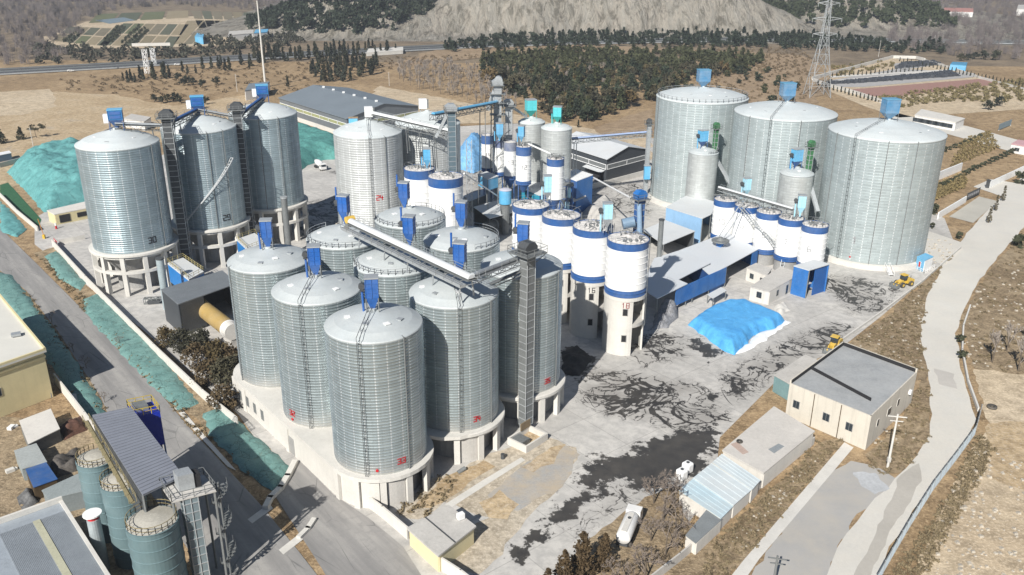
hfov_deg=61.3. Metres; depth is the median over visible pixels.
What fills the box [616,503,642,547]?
tank lorry
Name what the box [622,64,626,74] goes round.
pine tree
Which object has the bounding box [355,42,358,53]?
cypress tree
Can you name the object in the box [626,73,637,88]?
pine tree
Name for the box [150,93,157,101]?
evergreen bush
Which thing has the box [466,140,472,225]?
lattice mast
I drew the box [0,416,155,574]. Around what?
works ground
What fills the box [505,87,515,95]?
pine tree
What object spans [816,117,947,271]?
steel silo
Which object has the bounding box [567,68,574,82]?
pine tree
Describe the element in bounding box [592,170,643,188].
loading wall
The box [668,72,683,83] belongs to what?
pine tree
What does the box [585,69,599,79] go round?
pine tree
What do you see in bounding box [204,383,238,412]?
leafy tree
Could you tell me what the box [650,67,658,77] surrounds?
pine tree
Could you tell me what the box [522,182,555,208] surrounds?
mixing shed
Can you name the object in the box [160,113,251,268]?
steel silo
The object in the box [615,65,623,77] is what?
pine tree
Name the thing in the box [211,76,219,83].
evergreen bush
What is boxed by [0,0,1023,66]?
ground
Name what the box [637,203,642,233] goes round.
intake pipe
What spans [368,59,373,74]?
cypress tree
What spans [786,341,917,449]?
office block
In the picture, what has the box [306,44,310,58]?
cypress tree
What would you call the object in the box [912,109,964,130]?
park hall
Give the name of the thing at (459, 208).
dust collector
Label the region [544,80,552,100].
pine tree
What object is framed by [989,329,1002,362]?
bare tree
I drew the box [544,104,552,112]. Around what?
pine tree
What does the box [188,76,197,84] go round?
evergreen bush
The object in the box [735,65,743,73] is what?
pine tree
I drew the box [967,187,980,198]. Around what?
notice board
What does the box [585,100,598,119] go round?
pine tree
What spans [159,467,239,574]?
loading tower
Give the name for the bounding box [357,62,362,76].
cypress tree
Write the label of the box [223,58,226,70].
cypress tree
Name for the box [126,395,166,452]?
plant filter
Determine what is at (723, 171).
feed chute
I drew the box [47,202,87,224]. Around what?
gate lodge
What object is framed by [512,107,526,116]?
down spout
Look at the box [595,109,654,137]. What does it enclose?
dirt ground
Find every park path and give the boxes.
[831,70,942,77]
[839,69,954,80]
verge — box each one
[23,289,105,415]
[34,247,270,477]
[849,219,977,473]
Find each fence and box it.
[59,235,84,243]
[878,404,982,574]
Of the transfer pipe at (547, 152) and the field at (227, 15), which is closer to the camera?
the transfer pipe at (547, 152)
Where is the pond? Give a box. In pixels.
[96,17,132,23]
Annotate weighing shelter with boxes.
[790,259,829,297]
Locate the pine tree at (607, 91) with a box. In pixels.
[599,86,615,96]
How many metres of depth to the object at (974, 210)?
313.69 m
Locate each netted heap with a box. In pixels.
[7,137,84,211]
[298,122,334,168]
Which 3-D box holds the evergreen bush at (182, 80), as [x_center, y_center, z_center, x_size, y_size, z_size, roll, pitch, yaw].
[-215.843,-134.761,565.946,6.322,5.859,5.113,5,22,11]
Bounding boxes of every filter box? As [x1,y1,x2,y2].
[364,106,374,117]
[418,98,428,111]
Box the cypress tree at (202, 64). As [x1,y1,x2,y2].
[200,56,204,68]
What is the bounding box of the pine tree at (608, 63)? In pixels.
[604,58,610,68]
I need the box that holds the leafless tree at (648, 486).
[641,475,670,503]
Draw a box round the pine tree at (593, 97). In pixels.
[582,90,602,102]
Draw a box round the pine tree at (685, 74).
[674,70,686,77]
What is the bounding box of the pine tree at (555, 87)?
[549,82,560,92]
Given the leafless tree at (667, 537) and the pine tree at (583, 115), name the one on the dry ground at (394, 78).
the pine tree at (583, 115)
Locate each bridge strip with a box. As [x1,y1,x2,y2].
[248,505,272,522]
[279,537,302,553]
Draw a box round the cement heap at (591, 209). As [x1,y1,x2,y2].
[582,195,615,219]
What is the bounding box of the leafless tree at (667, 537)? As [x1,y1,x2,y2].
[651,515,681,555]
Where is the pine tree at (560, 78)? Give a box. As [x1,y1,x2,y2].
[557,74,563,93]
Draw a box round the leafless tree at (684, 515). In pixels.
[658,498,694,537]
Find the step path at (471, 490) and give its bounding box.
[445,457,524,506]
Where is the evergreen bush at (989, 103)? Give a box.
[981,100,995,109]
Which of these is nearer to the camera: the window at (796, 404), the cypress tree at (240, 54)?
the window at (796, 404)
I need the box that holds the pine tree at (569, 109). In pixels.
[566,104,574,118]
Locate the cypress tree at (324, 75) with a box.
[322,64,328,81]
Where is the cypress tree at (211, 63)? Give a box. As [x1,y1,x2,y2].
[209,56,212,68]
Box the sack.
[7,424,18,429]
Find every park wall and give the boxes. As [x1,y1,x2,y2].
[812,55,925,79]
[813,78,881,102]
[924,59,1023,90]
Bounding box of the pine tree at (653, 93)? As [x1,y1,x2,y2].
[646,88,657,99]
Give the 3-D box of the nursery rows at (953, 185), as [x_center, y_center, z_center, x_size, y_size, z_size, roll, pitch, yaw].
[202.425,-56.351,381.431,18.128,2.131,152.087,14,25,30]
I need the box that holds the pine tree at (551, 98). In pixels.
[548,92,555,105]
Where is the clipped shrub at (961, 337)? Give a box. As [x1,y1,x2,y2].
[955,334,966,342]
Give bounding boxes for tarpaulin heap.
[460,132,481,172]
[688,299,784,354]
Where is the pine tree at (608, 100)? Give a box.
[603,94,611,112]
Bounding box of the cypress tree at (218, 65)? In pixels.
[216,56,220,68]
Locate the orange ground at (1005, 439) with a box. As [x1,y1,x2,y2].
[985,421,1023,489]
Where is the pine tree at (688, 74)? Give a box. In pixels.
[683,69,691,79]
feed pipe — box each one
[719,201,744,235]
[723,203,749,237]
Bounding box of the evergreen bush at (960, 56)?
[956,53,966,60]
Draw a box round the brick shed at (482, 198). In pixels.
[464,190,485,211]
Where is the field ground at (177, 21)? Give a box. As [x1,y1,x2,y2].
[44,16,234,47]
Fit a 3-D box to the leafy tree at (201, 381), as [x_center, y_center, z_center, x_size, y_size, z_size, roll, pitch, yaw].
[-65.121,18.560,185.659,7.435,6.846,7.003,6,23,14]
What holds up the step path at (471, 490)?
on the ochre dirt patch at (485, 550)
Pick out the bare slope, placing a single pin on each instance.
(436, 104)
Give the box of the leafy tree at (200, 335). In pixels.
[185,325,211,351]
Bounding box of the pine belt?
[443,26,950,52]
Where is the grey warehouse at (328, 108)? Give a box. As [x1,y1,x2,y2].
[279,85,417,132]
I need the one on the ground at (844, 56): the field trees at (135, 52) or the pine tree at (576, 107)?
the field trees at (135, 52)
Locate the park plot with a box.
[831,69,997,95]
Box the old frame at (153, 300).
[143,296,161,304]
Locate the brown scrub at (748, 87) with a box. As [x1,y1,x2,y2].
[695,59,829,103]
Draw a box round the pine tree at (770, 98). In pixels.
[767,95,774,100]
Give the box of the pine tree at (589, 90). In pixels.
[585,86,595,92]
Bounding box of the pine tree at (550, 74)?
[545,69,558,77]
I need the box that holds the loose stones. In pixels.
[332,183,1023,574]
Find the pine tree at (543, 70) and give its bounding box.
[539,67,545,74]
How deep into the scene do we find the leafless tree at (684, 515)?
138.77 m
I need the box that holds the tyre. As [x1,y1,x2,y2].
[987,404,996,409]
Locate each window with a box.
[587,319,592,325]
[588,293,593,299]
[621,335,626,341]
[622,309,627,315]
[756,291,761,297]
[792,399,799,409]
[822,412,829,421]
[845,421,853,431]
[912,117,922,122]
[920,118,929,123]
[927,120,936,124]
[935,121,944,126]
[942,122,952,127]
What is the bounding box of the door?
[289,436,294,455]
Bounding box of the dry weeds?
[22,241,1023,574]
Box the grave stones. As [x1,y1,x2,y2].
[826,59,960,83]
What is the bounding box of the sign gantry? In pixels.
[132,43,169,73]
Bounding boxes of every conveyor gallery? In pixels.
[114,120,164,135]
[172,107,199,130]
[196,107,234,121]
[242,96,263,119]
[347,217,479,299]
[370,110,449,170]
[429,100,498,194]
[469,256,519,282]
[572,129,652,188]
[717,184,794,212]
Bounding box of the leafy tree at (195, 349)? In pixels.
[179,340,216,373]
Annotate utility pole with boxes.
[768,555,786,574]
[886,414,906,467]
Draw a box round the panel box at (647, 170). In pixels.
[643,165,650,178]
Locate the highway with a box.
[0,38,1023,73]
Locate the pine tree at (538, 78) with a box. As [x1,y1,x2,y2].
[529,74,540,82]
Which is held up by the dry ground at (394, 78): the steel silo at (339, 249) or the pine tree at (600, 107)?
the pine tree at (600, 107)
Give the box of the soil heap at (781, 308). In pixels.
[774,301,789,314]
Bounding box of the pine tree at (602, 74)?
[599,72,606,80]
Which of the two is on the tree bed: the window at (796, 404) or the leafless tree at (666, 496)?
the leafless tree at (666, 496)
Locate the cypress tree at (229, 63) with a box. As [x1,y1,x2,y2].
[227,56,231,69]
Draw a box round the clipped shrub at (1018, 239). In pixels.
[1012,233,1023,248]
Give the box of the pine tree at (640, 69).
[638,64,642,77]
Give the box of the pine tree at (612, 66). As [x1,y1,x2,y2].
[609,61,614,70]
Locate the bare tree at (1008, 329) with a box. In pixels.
[1005,320,1022,350]
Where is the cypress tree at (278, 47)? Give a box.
[277,42,280,55]
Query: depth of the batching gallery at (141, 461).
130.64 m
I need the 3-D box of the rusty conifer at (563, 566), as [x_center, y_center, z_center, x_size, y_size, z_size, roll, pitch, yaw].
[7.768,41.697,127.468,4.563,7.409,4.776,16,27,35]
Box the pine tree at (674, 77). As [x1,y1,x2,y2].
[670,74,677,88]
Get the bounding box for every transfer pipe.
[464,173,498,196]
[528,143,553,154]
[593,177,629,197]
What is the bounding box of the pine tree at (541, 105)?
[537,101,547,113]
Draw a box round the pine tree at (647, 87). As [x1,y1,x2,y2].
[643,83,651,99]
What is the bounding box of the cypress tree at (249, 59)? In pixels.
[247,53,252,65]
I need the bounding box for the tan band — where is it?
[380,44,817,66]
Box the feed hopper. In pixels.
[711,236,728,246]
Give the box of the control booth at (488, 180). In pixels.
[477,171,497,217]
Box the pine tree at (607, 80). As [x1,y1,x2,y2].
[604,77,610,86]
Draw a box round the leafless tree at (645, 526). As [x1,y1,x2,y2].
[638,516,669,540]
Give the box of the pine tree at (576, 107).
[572,98,581,114]
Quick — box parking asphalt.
[752,461,894,574]
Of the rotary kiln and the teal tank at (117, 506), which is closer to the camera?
the teal tank at (117, 506)
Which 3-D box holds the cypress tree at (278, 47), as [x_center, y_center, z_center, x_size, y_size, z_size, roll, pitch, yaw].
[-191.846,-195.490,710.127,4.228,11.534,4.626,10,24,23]
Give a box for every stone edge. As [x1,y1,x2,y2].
[262,459,297,509]
[296,517,316,538]
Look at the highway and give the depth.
677.49 m
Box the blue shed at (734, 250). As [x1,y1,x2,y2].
[681,232,757,293]
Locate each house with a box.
[124,114,150,128]
[167,253,204,285]
[195,33,204,43]
[228,30,253,40]
[236,229,264,251]
[245,81,269,100]
[254,29,268,39]
[348,117,357,122]
[366,47,402,55]
[407,505,475,571]
[722,406,814,487]
[746,263,771,283]
[749,266,792,304]
[944,8,972,16]
[1016,5,1023,15]
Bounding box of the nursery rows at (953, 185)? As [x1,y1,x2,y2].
[935,130,999,199]
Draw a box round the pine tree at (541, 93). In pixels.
[533,87,548,101]
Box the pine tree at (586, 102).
[584,98,591,113]
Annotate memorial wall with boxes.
[937,196,966,218]
[939,163,962,179]
[989,166,1023,187]
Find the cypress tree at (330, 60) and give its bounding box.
[328,52,332,65]
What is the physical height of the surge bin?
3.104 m
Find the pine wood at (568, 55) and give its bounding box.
[479,43,764,71]
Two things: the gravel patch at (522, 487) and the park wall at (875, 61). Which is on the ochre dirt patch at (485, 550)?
the gravel patch at (522, 487)
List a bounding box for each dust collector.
[102,107,124,130]
[186,95,204,115]
[252,83,268,101]
[255,217,274,249]
[302,243,321,277]
[334,187,350,224]
[358,273,379,311]
[395,174,409,208]
[398,207,416,246]
[419,147,430,168]
[448,232,467,275]
[451,193,467,227]
[493,122,502,140]
[512,213,529,248]
[515,125,525,142]
[525,98,536,117]
[540,174,552,201]
[550,105,561,123]
[598,201,613,232]
[696,69,710,88]
[696,129,708,148]
[740,177,751,198]
[778,81,796,101]
[789,147,803,168]
[794,194,806,217]
[878,97,901,121]
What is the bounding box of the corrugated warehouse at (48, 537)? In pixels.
[0,496,110,574]
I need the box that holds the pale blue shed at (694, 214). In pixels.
[665,196,713,242]
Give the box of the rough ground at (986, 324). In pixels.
[959,241,1023,374]
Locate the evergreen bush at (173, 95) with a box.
[170,92,178,101]
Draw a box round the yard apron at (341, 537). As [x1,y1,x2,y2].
[276,461,420,574]
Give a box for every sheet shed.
[679,479,732,529]
[685,510,721,554]
[693,463,750,517]
[712,454,759,502]
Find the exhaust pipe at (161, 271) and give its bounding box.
[155,256,167,309]
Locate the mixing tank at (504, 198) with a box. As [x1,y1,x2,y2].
[499,188,511,234]
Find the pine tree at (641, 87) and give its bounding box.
[639,84,645,90]
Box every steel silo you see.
[74,127,179,296]
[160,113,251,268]
[227,244,308,387]
[228,101,308,243]
[271,270,361,428]
[306,222,383,275]
[324,302,426,476]
[333,118,403,227]
[353,247,435,306]
[374,202,445,250]
[395,109,460,172]
[409,274,504,440]
[423,222,499,273]
[480,249,564,402]
[518,116,544,199]
[540,121,571,208]
[647,85,748,206]
[685,146,718,200]
[726,99,837,219]
[776,166,814,220]
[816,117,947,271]
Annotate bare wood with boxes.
[0,0,287,64]
[871,0,1023,58]
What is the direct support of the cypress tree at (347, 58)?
on the ground at (844, 56)
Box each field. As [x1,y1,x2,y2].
[0,91,255,186]
[52,34,67,41]
[75,36,91,43]
[83,27,99,34]
[86,36,102,44]
[89,13,117,22]
[95,28,110,35]
[97,38,110,45]
[113,35,131,45]
[118,12,141,20]
[120,23,132,33]
[124,23,143,33]
[127,35,143,45]
[140,11,164,19]
[140,36,155,42]
[141,24,154,33]
[148,24,165,33]
[152,36,167,46]
[159,24,176,34]
[165,36,179,46]
[166,10,187,18]
[171,24,187,34]
[174,21,201,43]
[185,21,218,43]
[191,10,202,18]
[196,20,205,27]
[202,11,212,18]
[212,11,222,18]
[223,12,232,19]
[233,12,241,17]
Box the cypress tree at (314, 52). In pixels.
[313,43,316,56]
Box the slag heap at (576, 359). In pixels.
[561,345,591,375]
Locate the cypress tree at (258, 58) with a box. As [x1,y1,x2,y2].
[256,52,260,62]
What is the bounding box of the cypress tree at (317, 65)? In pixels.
[315,57,320,73]
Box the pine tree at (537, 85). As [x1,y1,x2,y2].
[533,79,550,93]
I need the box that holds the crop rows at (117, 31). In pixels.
[62,24,149,43]
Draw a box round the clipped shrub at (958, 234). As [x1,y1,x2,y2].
[956,231,962,238]
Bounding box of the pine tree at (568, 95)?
[564,92,570,106]
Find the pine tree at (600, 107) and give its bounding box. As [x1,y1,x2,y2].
[593,100,605,112]
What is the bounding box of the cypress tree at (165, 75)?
[161,61,167,78]
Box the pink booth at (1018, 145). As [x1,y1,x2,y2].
[1011,140,1023,154]
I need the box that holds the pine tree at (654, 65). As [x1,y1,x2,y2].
[649,63,659,70]
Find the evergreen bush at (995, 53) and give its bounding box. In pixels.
[990,49,1001,59]
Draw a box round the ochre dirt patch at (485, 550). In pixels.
[395,437,577,573]
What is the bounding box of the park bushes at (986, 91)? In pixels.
[831,59,1023,106]
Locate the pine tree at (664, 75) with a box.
[662,72,671,80]
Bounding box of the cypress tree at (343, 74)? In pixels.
[340,65,346,81]
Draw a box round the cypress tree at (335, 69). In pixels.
[334,61,337,73]
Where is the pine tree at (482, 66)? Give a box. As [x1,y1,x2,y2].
[478,63,484,79]
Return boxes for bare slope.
[330,86,652,164]
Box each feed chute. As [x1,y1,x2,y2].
[718,159,728,183]
[811,187,819,211]
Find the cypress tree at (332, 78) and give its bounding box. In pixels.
[329,67,334,81]
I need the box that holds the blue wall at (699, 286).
[675,267,726,304]
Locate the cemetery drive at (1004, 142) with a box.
[893,113,1016,149]
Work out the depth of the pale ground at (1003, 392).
145.04 m
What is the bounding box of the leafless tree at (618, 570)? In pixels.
[600,556,634,574]
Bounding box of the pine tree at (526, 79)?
[523,76,531,89]
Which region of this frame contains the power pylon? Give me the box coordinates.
[803,0,841,97]
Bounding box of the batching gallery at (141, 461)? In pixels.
[82,407,179,512]
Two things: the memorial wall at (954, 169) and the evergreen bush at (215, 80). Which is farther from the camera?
the evergreen bush at (215, 80)
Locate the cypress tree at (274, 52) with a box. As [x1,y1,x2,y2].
[272,45,277,59]
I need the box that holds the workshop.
[42,474,84,511]
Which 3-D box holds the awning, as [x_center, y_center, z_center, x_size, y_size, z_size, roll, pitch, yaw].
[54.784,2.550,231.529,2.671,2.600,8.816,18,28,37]
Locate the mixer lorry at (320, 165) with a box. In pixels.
[314,159,326,170]
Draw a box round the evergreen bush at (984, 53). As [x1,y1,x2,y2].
[978,50,989,59]
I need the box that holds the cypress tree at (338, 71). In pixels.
[336,63,339,77]
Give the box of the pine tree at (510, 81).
[502,76,516,89]
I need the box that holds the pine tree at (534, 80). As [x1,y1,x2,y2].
[530,76,536,90]
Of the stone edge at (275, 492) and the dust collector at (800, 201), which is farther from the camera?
the dust collector at (800, 201)
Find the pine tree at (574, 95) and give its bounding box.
[565,92,580,103]
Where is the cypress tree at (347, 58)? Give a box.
[345,51,349,64]
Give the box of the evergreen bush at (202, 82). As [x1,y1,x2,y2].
[197,79,205,86]
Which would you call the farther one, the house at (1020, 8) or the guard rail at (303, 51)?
the house at (1020, 8)
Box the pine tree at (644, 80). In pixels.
[641,74,648,88]
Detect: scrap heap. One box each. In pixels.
[17,488,38,508]
[50,447,78,477]
[59,416,86,440]
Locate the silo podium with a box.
[232,363,563,508]
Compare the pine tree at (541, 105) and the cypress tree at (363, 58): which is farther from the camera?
the cypress tree at (363, 58)
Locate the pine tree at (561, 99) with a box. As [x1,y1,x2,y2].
[553,95,567,107]
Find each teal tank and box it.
[75,442,111,542]
[99,467,147,568]
[124,499,187,574]
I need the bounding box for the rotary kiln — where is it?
[199,299,236,347]
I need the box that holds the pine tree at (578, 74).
[572,70,581,86]
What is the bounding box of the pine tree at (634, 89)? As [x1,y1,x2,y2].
[626,85,639,98]
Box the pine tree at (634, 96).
[622,89,637,106]
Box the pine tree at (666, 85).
[663,82,673,89]
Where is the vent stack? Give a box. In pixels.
[82,508,109,569]
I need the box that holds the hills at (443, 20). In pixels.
[191,0,1023,44]
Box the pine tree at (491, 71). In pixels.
[480,66,497,79]
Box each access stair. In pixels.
[186,157,233,222]
[739,205,784,266]
[884,263,894,275]
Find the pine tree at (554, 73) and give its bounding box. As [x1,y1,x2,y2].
[551,71,557,79]
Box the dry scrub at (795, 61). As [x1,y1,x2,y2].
[60,47,815,101]
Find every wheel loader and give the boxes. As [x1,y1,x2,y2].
[822,334,842,353]
[889,273,914,288]
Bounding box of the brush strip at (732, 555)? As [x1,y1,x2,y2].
[713,439,842,574]
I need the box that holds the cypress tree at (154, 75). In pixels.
[150,61,156,79]
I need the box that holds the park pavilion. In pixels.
[949,62,967,70]
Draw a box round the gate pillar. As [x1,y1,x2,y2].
[985,179,990,187]
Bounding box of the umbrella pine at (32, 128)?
[26,123,45,137]
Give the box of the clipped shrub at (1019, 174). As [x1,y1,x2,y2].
[1014,171,1023,184]
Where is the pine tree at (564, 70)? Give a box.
[559,66,568,75]
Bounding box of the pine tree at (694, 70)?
[691,67,703,76]
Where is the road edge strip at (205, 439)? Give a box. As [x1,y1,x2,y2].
[174,407,234,469]
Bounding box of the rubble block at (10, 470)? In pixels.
[5,466,17,473]
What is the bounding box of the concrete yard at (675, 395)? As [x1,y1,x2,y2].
[35,123,952,574]
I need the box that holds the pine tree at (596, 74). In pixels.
[593,66,600,85]
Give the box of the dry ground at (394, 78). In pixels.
[0,60,1023,574]
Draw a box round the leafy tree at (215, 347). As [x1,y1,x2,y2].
[202,337,231,361]
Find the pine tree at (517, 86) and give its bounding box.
[514,84,523,94]
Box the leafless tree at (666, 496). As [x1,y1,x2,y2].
[656,477,686,519]
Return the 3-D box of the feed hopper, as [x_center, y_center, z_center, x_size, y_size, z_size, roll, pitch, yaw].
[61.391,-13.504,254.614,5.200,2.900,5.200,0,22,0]
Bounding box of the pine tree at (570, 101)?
[566,95,573,113]
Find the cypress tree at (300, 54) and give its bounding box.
[298,45,302,59]
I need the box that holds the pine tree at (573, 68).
[568,63,576,80]
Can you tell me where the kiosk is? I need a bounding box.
[916,253,933,271]
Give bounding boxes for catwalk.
[485,266,521,286]
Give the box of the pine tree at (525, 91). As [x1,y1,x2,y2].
[522,85,527,95]
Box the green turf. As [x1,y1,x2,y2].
[0,183,40,226]
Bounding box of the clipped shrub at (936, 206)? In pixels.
[932,203,939,214]
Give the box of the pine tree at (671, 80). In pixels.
[661,76,674,84]
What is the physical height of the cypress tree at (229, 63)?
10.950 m
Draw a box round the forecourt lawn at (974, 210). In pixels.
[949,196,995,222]
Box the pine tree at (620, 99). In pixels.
[615,86,626,109]
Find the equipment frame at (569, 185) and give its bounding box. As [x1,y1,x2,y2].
[552,182,573,209]
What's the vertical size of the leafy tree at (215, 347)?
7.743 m
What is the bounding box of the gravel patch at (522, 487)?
[488,446,579,510]
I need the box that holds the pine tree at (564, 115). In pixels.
[559,107,568,121]
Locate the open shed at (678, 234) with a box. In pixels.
[644,220,694,255]
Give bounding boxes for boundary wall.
[0,158,18,167]
[0,193,38,230]
[51,239,237,423]
[53,373,94,429]
[368,497,408,539]
[441,557,468,574]
[651,437,814,574]
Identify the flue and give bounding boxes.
[656,218,664,256]
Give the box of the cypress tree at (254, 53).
[252,47,255,58]
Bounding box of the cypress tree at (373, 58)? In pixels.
[372,54,375,67]
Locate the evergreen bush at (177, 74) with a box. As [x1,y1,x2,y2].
[173,72,181,79]
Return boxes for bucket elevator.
[154,109,193,263]
[226,101,255,233]
[435,103,458,171]
[485,75,505,200]
[502,99,516,198]
[508,239,547,427]
[629,189,650,232]
[643,118,653,193]
[711,122,721,149]
[805,140,818,170]
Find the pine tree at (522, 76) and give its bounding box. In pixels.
[514,70,527,82]
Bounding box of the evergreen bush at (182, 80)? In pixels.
[178,78,187,85]
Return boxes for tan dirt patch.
[479,490,518,518]
[522,444,564,471]
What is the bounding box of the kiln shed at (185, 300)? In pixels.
[161,270,231,334]
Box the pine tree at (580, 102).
[579,94,584,108]
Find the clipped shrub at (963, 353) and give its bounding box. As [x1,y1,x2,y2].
[957,350,968,359]
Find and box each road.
[0,230,316,574]
[827,178,1023,574]
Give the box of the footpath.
[732,442,852,574]
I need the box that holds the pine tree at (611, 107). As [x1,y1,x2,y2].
[606,102,617,113]
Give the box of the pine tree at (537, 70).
[531,62,541,76]
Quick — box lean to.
[772,354,816,399]
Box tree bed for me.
[567,486,723,574]
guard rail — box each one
[0,37,1023,68]
[0,39,1017,71]
[0,40,1023,74]
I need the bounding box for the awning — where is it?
[707,287,726,305]
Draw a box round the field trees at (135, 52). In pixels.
[30,29,305,63]
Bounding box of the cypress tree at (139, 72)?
[137,65,141,78]
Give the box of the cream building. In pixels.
[0,294,52,416]
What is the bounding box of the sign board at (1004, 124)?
[998,119,1011,130]
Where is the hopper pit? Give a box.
[507,419,547,452]
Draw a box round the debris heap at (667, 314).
[650,298,677,329]
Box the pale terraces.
[0,89,56,115]
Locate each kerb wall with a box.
[843,246,961,340]
[961,304,979,411]
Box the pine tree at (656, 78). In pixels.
[647,76,660,84]
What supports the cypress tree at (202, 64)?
on the ground at (844, 56)
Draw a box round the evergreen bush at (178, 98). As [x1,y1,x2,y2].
[175,95,182,103]
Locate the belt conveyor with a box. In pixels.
[340,224,465,288]
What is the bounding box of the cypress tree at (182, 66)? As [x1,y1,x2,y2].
[180,60,184,71]
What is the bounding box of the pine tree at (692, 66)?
[686,64,696,72]
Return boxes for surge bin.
[621,216,635,228]
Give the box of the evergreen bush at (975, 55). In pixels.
[971,52,979,58]
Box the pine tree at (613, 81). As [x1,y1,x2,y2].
[610,76,623,86]
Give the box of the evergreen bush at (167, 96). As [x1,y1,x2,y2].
[162,94,171,102]
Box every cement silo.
[403,162,434,206]
[428,168,462,226]
[481,130,493,201]
[492,134,504,187]
[503,137,516,197]
[512,195,550,249]
[515,141,531,199]
[541,205,581,323]
[546,153,564,208]
[569,215,614,338]
[602,227,650,355]
[710,192,739,237]
[731,198,759,244]
[752,204,781,265]
[773,209,804,269]
[796,217,830,264]
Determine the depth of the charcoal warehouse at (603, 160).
354.38 m
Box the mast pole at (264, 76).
[256,0,265,81]
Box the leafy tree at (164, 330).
[152,325,176,349]
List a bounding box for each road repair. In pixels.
[853,471,889,493]
[854,463,921,574]
[934,369,956,388]
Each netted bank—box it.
[0,201,26,236]
[0,272,104,417]
[45,251,85,289]
[82,294,198,411]
[202,409,288,490]
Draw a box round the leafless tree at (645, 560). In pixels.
[628,542,664,574]
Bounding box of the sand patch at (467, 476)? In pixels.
[415,460,494,507]
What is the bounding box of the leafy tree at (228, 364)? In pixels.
[207,353,238,386]
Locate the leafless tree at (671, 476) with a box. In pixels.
[659,469,687,500]
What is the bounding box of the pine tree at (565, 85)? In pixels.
[559,82,569,91]
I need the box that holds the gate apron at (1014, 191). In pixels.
[974,179,1023,200]
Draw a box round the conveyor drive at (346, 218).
[344,215,355,227]
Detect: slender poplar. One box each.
[986,206,992,222]
[994,195,999,210]
[1001,185,1006,199]
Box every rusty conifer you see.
[543,567,551,574]
[552,549,572,574]
[569,530,598,574]
[591,532,617,572]
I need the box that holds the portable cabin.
[0,151,11,161]
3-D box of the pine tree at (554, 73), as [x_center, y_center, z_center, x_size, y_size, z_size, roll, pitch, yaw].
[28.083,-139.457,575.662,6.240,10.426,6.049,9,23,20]
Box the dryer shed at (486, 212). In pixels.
[473,199,517,230]
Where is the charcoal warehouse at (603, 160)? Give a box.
[571,131,644,180]
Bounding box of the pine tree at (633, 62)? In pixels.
[629,57,637,74]
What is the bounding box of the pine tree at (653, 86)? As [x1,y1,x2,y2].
[650,83,661,99]
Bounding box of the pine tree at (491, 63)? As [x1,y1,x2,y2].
[487,54,496,67]
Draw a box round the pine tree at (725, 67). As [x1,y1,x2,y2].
[718,60,729,73]
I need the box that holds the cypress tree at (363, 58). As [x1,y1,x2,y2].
[361,52,365,67]
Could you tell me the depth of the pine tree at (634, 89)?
518.82 m
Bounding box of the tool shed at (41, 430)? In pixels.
[19,409,61,451]
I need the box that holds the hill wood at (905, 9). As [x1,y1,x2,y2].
[762,0,957,28]
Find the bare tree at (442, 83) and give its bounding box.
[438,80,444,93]
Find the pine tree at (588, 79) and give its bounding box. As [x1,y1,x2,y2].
[585,75,591,86]
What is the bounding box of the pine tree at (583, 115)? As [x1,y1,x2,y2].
[577,105,597,121]
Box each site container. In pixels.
[14,443,46,480]
[25,462,57,499]
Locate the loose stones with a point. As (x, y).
(1012, 553)
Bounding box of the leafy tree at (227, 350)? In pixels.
[219,344,238,362]
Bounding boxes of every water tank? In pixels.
[676,467,687,480]
[682,460,693,473]
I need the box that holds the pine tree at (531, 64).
[527,62,533,76]
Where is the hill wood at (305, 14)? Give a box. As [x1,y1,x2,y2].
[244,0,436,33]
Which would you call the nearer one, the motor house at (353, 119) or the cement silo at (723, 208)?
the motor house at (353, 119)
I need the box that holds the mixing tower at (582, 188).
[570,169,592,212]
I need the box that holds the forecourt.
[925,231,959,263]
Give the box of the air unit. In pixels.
[456,511,464,520]
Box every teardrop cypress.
[0,129,7,143]
[14,126,26,139]
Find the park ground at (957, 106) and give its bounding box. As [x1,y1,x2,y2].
[825,58,1023,116]
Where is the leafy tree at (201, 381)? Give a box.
[189,356,223,387]
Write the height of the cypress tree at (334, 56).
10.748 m
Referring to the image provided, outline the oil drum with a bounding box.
[457,466,466,473]
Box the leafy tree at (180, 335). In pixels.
[164,324,196,352]
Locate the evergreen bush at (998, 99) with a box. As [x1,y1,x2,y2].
[994,95,1004,105]
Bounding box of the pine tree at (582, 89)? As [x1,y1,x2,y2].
[578,85,586,98]
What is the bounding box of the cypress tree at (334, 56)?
[332,49,335,62]
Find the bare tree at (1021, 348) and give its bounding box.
[1016,337,1023,370]
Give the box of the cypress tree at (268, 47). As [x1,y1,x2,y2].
[267,42,270,56]
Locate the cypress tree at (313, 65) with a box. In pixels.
[311,58,314,70]
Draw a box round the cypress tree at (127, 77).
[125,70,129,82]
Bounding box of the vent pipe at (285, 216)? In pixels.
[280,196,290,244]
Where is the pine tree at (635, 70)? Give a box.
[628,67,638,73]
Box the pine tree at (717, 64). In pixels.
[709,61,720,72]
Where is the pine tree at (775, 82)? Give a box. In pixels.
[773,80,780,84]
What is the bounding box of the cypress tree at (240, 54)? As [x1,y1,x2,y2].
[238,49,242,62]
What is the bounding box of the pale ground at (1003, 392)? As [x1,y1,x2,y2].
[916,369,1023,574]
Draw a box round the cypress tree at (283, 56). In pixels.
[281,47,285,60]
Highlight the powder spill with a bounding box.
[736,320,790,353]
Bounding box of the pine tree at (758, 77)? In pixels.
[754,75,763,80]
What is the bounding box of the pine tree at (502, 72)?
[494,66,510,78]
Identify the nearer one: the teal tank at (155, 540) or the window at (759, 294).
the teal tank at (155, 540)
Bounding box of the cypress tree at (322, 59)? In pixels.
[321,52,325,63]

